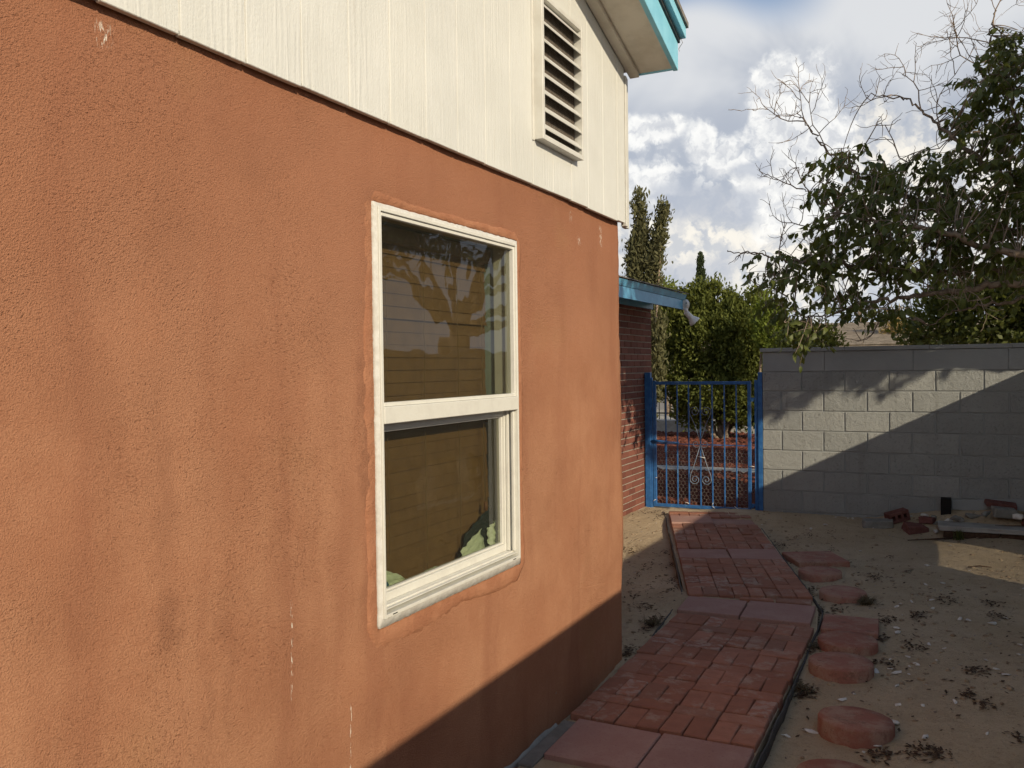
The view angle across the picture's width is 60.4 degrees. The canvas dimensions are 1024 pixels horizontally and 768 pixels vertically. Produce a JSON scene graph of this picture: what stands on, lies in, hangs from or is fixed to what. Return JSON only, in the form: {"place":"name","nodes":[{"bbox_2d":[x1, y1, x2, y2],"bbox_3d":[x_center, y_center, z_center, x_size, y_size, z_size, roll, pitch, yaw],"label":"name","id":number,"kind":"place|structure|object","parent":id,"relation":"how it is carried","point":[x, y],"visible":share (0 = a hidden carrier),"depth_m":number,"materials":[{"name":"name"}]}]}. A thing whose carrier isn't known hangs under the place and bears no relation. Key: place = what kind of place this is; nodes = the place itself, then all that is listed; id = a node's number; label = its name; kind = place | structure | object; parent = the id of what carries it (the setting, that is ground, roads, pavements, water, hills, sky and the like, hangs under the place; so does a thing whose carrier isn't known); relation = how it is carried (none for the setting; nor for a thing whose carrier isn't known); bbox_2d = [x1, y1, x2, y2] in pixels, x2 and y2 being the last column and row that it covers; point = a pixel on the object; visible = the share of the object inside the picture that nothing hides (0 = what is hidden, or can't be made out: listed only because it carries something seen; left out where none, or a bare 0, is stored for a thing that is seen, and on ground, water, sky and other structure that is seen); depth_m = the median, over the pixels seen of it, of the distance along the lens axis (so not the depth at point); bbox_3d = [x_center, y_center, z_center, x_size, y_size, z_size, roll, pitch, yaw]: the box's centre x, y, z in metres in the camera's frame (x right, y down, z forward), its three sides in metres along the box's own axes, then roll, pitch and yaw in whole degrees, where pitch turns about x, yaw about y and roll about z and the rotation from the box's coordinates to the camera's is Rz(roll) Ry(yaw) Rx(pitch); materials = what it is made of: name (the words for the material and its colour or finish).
{"place":"outdoors","nodes":[
{"label":"outdoors","id":0,"kind":"place"},
{"bbox_2d":[514,508,817,767],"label":"path","id":1,"kind":"structure","parent":0,"point":[700,679],"depth_m":4.38,"materials":[{"name":"red brick"}]},
{"bbox_2d":[657,410,741,419],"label":"driveway","id":2,"kind":"structure","parent":0,"point":[662,417],"depth_m":25.19,"materials":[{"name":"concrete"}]},
{"bbox_2d":[653,271,677,415],"bbox_3d":[4.476,-1.136,25.628,2.026,4.425,1.896,0,1,13],"label":"green tree","id":3,"kind":"object","parent":2,"relation":"on","point":[671,283],"visible":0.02,"depth_m":25.59,"materials":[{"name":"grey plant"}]},
{"bbox_2d":[657,399,676,419],"bbox_3d":[4.055,0.396,22.568,5.400,1.180,0.055,0,1,26],"label":"picket fence","id":4,"kind":"object","parent":2,"relation":"on","point":[659,412],"visible":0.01,"depth_m":22.62,"materials":[{"name":"white plastic"}]},
{"bbox_2d":[879,304,918,333],"bbox_3d":[12.149,-0.806,27.473,1.402,3.504,1.200,0,1,26],"label":"straw shrub","id":5,"kind":"object","parent":2,"relation":"on","point":[890,328],"visible":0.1,"depth_m":27.43,"materials":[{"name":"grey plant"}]},
{"bbox_2d":[657,465,754,472],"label":"sidewalk","id":6,"kind":"structure","parent":0,"point":[669,467],"depth_m":13.00,"materials":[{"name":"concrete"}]},
{"bbox_2d":[770,311,851,351],"bbox_3d":[4.218,0.147,12.428,1.095,2.394,0.829,0,1,26],"label":"sparse shrub","id":7,"kind":"object","parent":6,"relation":"on","point":[833,341],"visible":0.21,"depth_m":12.26,"materials":[{"name":"green plant"}]},
{"bbox_2d":[561,506,1023,767],"bbox_3d":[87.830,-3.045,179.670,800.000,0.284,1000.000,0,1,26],"label":"ground","id":8,"kind":"structure","parent":0,"point":[967,743],"depth_m":5.21,"materials":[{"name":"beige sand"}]},
{"bbox_2d":[0,0,688,767],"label":"stucco house","id":9,"kind":"structure","parent":8,"relation":"on","point":[202,202],"depth_m":2.28,"materials":[{"name":"paint"}]},
{"bbox_2d":[386,571,404,584],"bbox_3d":[-0.388,0.621,2.850,0.025,0.098,0.184,0,1,26],"label":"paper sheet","id":10,"kind":"object","parent":9,"relation":"attached to","point":[392,578],"visible":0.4,"depth_m":2.85,"materials":[{"name":"green paper"}]},
{"bbox_2d":[381,224,490,578],"bbox_3d":[-0.293,0.080,3.121,0.081,1.203,0.898,0,1,26],"label":"window blind","id":11,"kind":"object","parent":9,"relation":"hanging from","point":[436,477],"depth_m":3.15,"materials":[{"name":"brown wood"}]},
{"bbox_2d":[371,201,520,628],"bbox_3d":[-0.295,0.085,3.108,0.260,1.281,0.975,0,1,26],"label":"window","id":12,"kind":"structure","parent":9,"relation":"in","point":[397,601],"depth_m":3.10,"materials":[{"name":"beige plastic"}]},
{"bbox_2d":[460,528,484,556],"bbox_3d":[-0.153,0.611,3.323,0.022,0.103,0.209,0,1,26],"label":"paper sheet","id":13,"kind":"object","parent":9,"relation":"on","point":[475,543],"visible":0.7,"depth_m":3.35,"materials":[{"name":"green paper"}]},
{"bbox_2d":[458,505,493,557],"bbox_3d":[-0.140,0.574,3.383,0.018,0.175,0.298,0,1,26],"label":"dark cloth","id":14,"kind":"object","parent":9,"relation":"hanging from","point":[484,521],"visible":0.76,"depth_m":3.43,"materials":[{"name":"fabric"}]},
{"bbox_2d":[486,520,497,544],"bbox_3d":[-0.077,0.599,3.474,0.032,0.116,0.080,0,1,26],"label":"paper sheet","id":15,"kind":"object","parent":9,"relation":"on","point":[492,531],"visible":0.76,"depth_m":3.47,"materials":[{"name":"paper"}]},
{"bbox_2d":[644,372,653,506],"bbox_3d":[1.514,0.669,9.688,0.082,1.592,0.064,0,1,26],"label":"gate post","id":16,"kind":"object","parent":8,"relation":"on","point":[648,379],"visible":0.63,"depth_m":9.66,"materials":[{"name":"blue metal"}]},
{"bbox_2d":[639,613,664,627],"bbox_3d":[0.837,1.420,5.295,0.203,0.057,0.185,-2,1,-43],"label":"dry weed","id":17,"kind":"object","parent":8,"relation":"on","point":[655,621],"visible":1,"depth_m":5.29,"materials":[{"name":"brown plant"}]},
{"bbox_2d":[619,275,688,515],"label":"brick wing","id":18,"kind":"structure","parent":8,"relation":"on","point":[638,299],"depth_m":9.32,"materials":[{"name":"red brick"}]},
{"bbox_2d":[683,299,698,325],"bbox_3d":[1.985,-0.794,9.805,0.204,0.297,0.130,-1,1,2],"label":"flood light","id":19,"kind":"object","parent":18,"relation":"attached to","point":[693,320],"visible":0.95,"depth_m":9.76,"materials":[{"name":"white plastic"}]},
{"bbox_2d":[652,609,672,635],"bbox_3d":[0.896,1.471,5.286,0.023,0.073,1.296,0,1,21],"label":"edging strip","id":20,"kind":"object","parent":8,"relation":"on","point":[660,626],"visible":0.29,"depth_m":5.27,"materials":[{"name":"black plastic"}]},
{"bbox_2d":[664,512,681,593],"bbox_3d":[1.379,1.420,7.587,0.018,0.075,3.398,-1,1,8],"label":"edging strip","id":21,"kind":"object","parent":8,"relation":"on","point":[675,561],"visible":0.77,"depth_m":7.13,"materials":[{"name":"black plastic"}]},
{"bbox_2d":[695,251,706,304],"bbox_3d":[7.357,-2.157,34.286,0.614,6.058,0.591,0,1,26],"label":"pencil cypress","id":22,"kind":"object","parent":8,"relation":"on","point":[700,268],"visible":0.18,"depth_m":34.15,"materials":[{"name":"green plant"}]},
{"bbox_2d":[657,431,754,507],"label":"lava rocks","id":23,"kind":"object","parent":8,"relation":"on","point":[742,438],"visible":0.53,"depth_m":12.98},
{"bbox_2d":[657,419,754,433],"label":"curb wall","id":24,"kind":"structure","parent":8,"relation":"on","point":[671,425],"depth_m":20.23,"materials":[{"name":"concrete"}]},
{"bbox_2d":[754,372,763,510],"bbox_3d":[2.574,0.669,9.162,0.084,1.586,0.060,0,1,26],"label":"gate post","id":25,"kind":"object","parent":8,"relation":"on","point":[758,407],"visible":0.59,"depth_m":9.13,"materials":[{"name":"blue metal"}]},
{"bbox_2d":[651,381,754,508],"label":"iron gate","id":26,"kind":"structure","parent":25,"relation":"attached to","point":[655,441],"depth_m":9.44,"materials":[{"name":"blue metal"}]},
{"bbox_2d":[754,612,822,767],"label":"edging strip","id":27,"kind":"object","parent":8,"relation":"on","point":[765,753],"visible":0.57,"depth_m":3.89,"materials":[{"name":"black plastic"}]},
{"bbox_2d":[761,528,823,614],"bbox_3d":[2.152,1.425,6.905,0.014,0.073,2.831,-1,1,8],"label":"edging strip","id":28,"kind":"object","parent":8,"relation":"on","point":[818,606],"visible":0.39,"depth_m":6.23,"materials":[{"name":"black plastic"}]},
{"bbox_2d":[791,680,821,693],"bbox_3d":[1.419,1.464,4.240,0.126,0.039,0.167,-1,1,-35],"label":"dry weed","id":29,"kind":"object","parent":8,"relation":"on","point":[800,683],"visible":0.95,"depth_m":4.24,"materials":[{"name":"brown plant"}]},
{"bbox_2d":[802,729,817,733],"bbox_3d":[1.295,1.504,3.815,0.070,0.015,0.033,11,-6,15],"label":"stone chip","id":30,"kind":"object","parent":8,"relation":"on","point":[811,731],"visible":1,"depth_m":3.81,"materials":[{"name":"white stone"}]},
{"bbox_2d":[806,639,820,649],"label":"dry weed","id":31,"kind":"object","parent":8,"relation":"on","point":[815,645],"visible":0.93,"depth_m":4.80,"materials":[{"name":"brown plant"}]},
{"bbox_2d":[782,551,849,567],"bbox_3d":[2.407,1.417,6.984,0.402,0.098,0.401,-1,1,-2],"label":"stepping stone","id":32,"kind":"object","parent":8,"relation":"on","point":[814,558],"visible":0.62,"depth_m":6.90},
{"bbox_2d":[798,566,841,582],"bbox_3d":[2.273,1.424,6.492,0.307,0.101,0.307,-2,1,-38],"label":"stepping stone","id":33,"kind":"object","parent":8,"relation":"on","point":[813,574],"visible":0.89,"depth_m":6.41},
{"bbox_2d":[621,511,1023,758],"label":"sand clods","id":34,"kind":"object","parent":8,"relation":"on","point":[1009,687],"visible":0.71,"depth_m":5.66,"materials":[{"name":"beige sand"}]},
{"bbox_2d":[622,508,1022,765],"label":"leaf litter","id":35,"kind":"object","parent":8,"relation":"on","point":[936,753],"visible":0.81,"depth_m":4.53,"materials":[{"name":"brown plant"}]},
{"bbox_2d":[623,522,1023,767],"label":"grit","id":36,"kind":"object","parent":8,"relation":"on","point":[895,634],"visible":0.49,"depth_m":5.35,"materials":[{"name":"grey gravel"}]},
{"bbox_2d":[656,318,991,409],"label":"house","id":37,"kind":"structure","parent":8,"relation":"on","point":[877,338],"depth_m":27.32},
{"bbox_2d":[796,759,864,767],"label":"stepping stone","id":38,"kind":"object","parent":8,"relation":"on","point":[824,763],"visible":1,"depth_m":3.40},
{"bbox_2d":[808,651,873,683],"bbox_3d":[1.663,1.450,4.449,0.313,0.103,0.313,-1,0,-20],"label":"stepping stone","id":39,"kind":"object","parent":8,"relation":"on","point":[842,667],"visible":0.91,"depth_m":4.37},
{"bbox_2d":[819,585,866,603],"bbox_3d":[2.207,1.428,5.865,0.303,0.095,0.303,0,3,15],"label":"stepping stone","id":40,"kind":"object","parent":8,"relation":"on","point":[839,594],"visible":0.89,"depth_m":5.81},
{"bbox_2d":[818,631,878,656],"bbox_3d":[1.831,1.439,4.796,0.313,0.103,0.313,-2,1,-45],"label":"stepping stone","id":41,"kind":"object","parent":8,"relation":"on","point":[859,643],"visible":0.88,"depth_m":4.73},
{"bbox_2d":[820,614,878,638],"bbox_3d":[1.985,1.453,5.162,0.313,0.100,0.312,0,2,23],"label":"stepping stone","id":42,"kind":"object","parent":8,"relation":"on","point":[864,625],"visible":0.64,"depth_m":5.13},
{"bbox_2d":[817,706,894,748],"bbox_3d":[1.482,1.496,3.793,0.313,0.113,0.313,2,-1,-15],"label":"stepping stone","id":43,"kind":"object","parent":8,"relation":"on","point":[852,727],"visible":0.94,"depth_m":3.71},
{"bbox_2d":[853,594,880,605],"bbox_3d":[2.290,1.387,5.699,0.238,0.066,0.208,-1,1,-17],"label":"dry weed","id":44,"kind":"object","parent":8,"relation":"on","point":[866,600],"visible":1,"depth_m":5.66,"materials":[{"name":"brown plant"}]},
{"bbox_2d":[727,0,1023,372],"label":"broadleaf tree","id":45,"kind":"object","parent":8,"relation":"on","point":[946,207],"visible":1,"depth_m":7.62,"materials":[{"name":"green plant"}]},
{"bbox_2d":[862,518,893,528],"bbox_3d":[3.465,1.329,8.329,0.291,0.102,0.170,1,4,15],"label":"concrete lump","id":46,"kind":"object","parent":8,"relation":"on","point":[882,523],"visible":0.92,"depth_m":8.28,"materials":[{"name":"grey concrete"}]},
{"bbox_2d":[760,343,1023,517],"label":"block wall","id":47,"kind":"structure","parent":8,"relation":"on","point":[860,432],"depth_m":8.57,"materials":[{"name":"grey concrete"}]},
{"bbox_2d":[884,507,909,523],"bbox_3d":[3.671,1.260,8.385,0.200,0.100,0.100,-15,6,-3],"label":"hollow brick","id":48,"kind":"object","parent":8,"relation":"on","point":[902,514],"visible":0.82,"depth_m":8.34,"materials":[{"name":"red brick"}]},
{"bbox_2d":[901,521,928,534],"bbox_3d":[3.748,1.341,8.169,0.221,0.093,0.153,3,8,-2],"label":"broken brick","id":49,"kind":"object","parent":8,"relation":"on","point":[909,528],"visible":1,"depth_m":8.11,"materials":[{"name":"red brick"}]},
{"bbox_2d":[918,516,935,523],"bbox_3d":[3.902,1.279,8.260,0.128,0.070,0.148,6,-6,-40],"label":"broken brick","id":50,"kind":"object","parent":8,"relation":"on","point":[926,520],"visible":1,"depth_m":8.22,"materials":[{"name":"red brick"}]},
{"bbox_2d":[941,497,950,514],"bbox_3d":[4.103,1.157,8.314,0.090,0.165,0.085,0,1,26],"label":"drain box","id":51,"kind":"object","parent":8,"relation":"on","point":[945,505],"visible":0.92,"depth_m":8.28,"materials":[{"name":"black plastic"}]},
{"bbox_2d":[951,529,964,540],"bbox_3d":[3.946,1.331,7.795,0.117,0.107,0.116,-1,1,-13],"label":"green weed","id":52,"kind":"object","parent":8,"relation":"on","point":[959,537],"visible":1,"depth_m":7.79,"materials":[{"name":"green plant"}]},
{"bbox_2d":[908,525,1023,540],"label":"long stick","id":53,"kind":"object","parent":8,"relation":"on","point":[954,537],"visible":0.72,"depth_m":7.83,"materials":[{"name":"brown wood"}]},
{"bbox_2d":[943,531,998,538],"bbox_3d":[4.086,1.349,7.832,0.443,0.059,0.056,0,1,25],"label":"wood board","id":54,"kind":"object","parent":8,"relation":"on","point":[967,535],"visible":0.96,"depth_m":7.81,"materials":[{"name":"brown wood"}]},
{"bbox_2d":[965,513,980,518],"bbox_3d":[4.260,1.224,8.131,0.142,0.060,0.093,5,14,14],"label":"rubble stone","id":55,"kind":"object","parent":8,"relation":"on","point":[970,515],"visible":0.97,"depth_m":8.10,"materials":[{"name":"grey stone"}]},
{"bbox_2d":[938,520,1023,534],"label":"concrete slab","id":56,"kind":"object","parent":8,"relation":"on","point":[973,527],"depth_m":7.83,"materials":[{"name":"grey concrete"}]},
{"bbox_2d":[950,515,961,520],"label":"rubble stone","id":57,"kind":"object","parent":56,"relation":"on","point":[955,518],"visible":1,"depth_m":8.03,"materials":[{"name":"stone"}]},
{"bbox_2d":[981,511,990,516],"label":"rubble stone","id":58,"kind":"object","parent":56,"relation":"on","point":[985,513],"visible":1,"depth_m":7.95,"materials":[{"name":"grey stone"}]},
{"bbox_2d":[952,499,1023,510],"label":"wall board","id":59,"kind":"object","parent":8,"relation":"on","point":[973,504],"depth_m":8.22,"materials":[{"name":"grey concrete"}]},
{"bbox_2d":[984,499,1016,509],"bbox_3d":[4.485,1.103,8.069,0.262,0.050,0.130,6,15,21],"label":"red tile","id":60,"kind":"object","parent":8,"relation":"on","point":[989,502],"visible":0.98,"depth_m":8.04,"materials":[{"name":"red tile"}]},
{"bbox_2d":[991,506,1018,519],"bbox_3d":[4.460,1.159,7.954,0.217,0.096,0.136,3,8,15],"label":"broken brick","id":61,"kind":"object","parent":8,"relation":"on","point":[1002,512],"visible":0.86,"depth_m":7.90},
{"bbox_2d":[1012,513,1023,519],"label":"rubble stone","id":62,"kind":"object","parent":61,"relation":"on","point":[1018,516],"visible":1,"depth_m":7.82,"materials":[{"name":"white stone"}]},
{"bbox_2d":[1000,534,1023,539],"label":"wood board","id":63,"kind":"object","parent":8,"relation":"on","point":[1019,537],"visible":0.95,"depth_m":7.68,"materials":[{"name":"wood"}]},
{"bbox_2d":[618,0,1023,322],"label":"sky","id":64,"kind":"structure","parent":0,"point":[686,145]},
{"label":"gravel bed","id":65,"kind":"structure","parent":0,"visible":0},
{"bbox_2d":[697,470,754,473],"bbox_3d":[3.081,1.277,12.498,0.938,0.090,0.055,0,1,26],"label":"scalloped edging","id":66,"kind":"object","parent":65,"relation":"on","point":[720,470],"visible":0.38,"depth_m":12.51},
{"bbox_2d":[885,255,1023,349],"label":"dark shrub","id":67,"kind":"object","parent":65,"relation":"on","point":[1008,328],"visible":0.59,"depth_m":10.54,"materials":[{"name":"green plant"}]},
{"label":"gravel bed","id":68,"kind":"structure","parent":0,"visible":0},
{"bbox_2d":[621,185,674,422],"bbox_3d":[2.742,-1.394,17.855,1.125,5.296,0.898,-1,1,-2],"label":"shaggy cypress","id":69,"kind":"object","parent":68,"relation":"on","point":[643,258],"visible":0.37,"depth_m":17.68,"materials":[{"name":"green plant"}]},
{"bbox_2d":[655,272,777,438],"bbox_3d":[4.303,-0.547,18.319,3.030,3.579,2.080,0,1,26],"label":"juniper bush","id":70,"kind":"object","parent":68,"relation":"on","point":[719,333],"visible":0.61,"depth_m":17.94,"materials":[{"name":"green plant"}]},
{"bbox_2d":[744,289,792,371],"bbox_3d":[4.847,-0.277,16.643,0.914,3.051,1.057,-1,1,-33],"label":"bright bush","id":71,"kind":"object","parent":68,"relation":"on","point":[762,339],"visible":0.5,"depth_m":16.54,"materials":[{"name":"green plant"}]}
]}

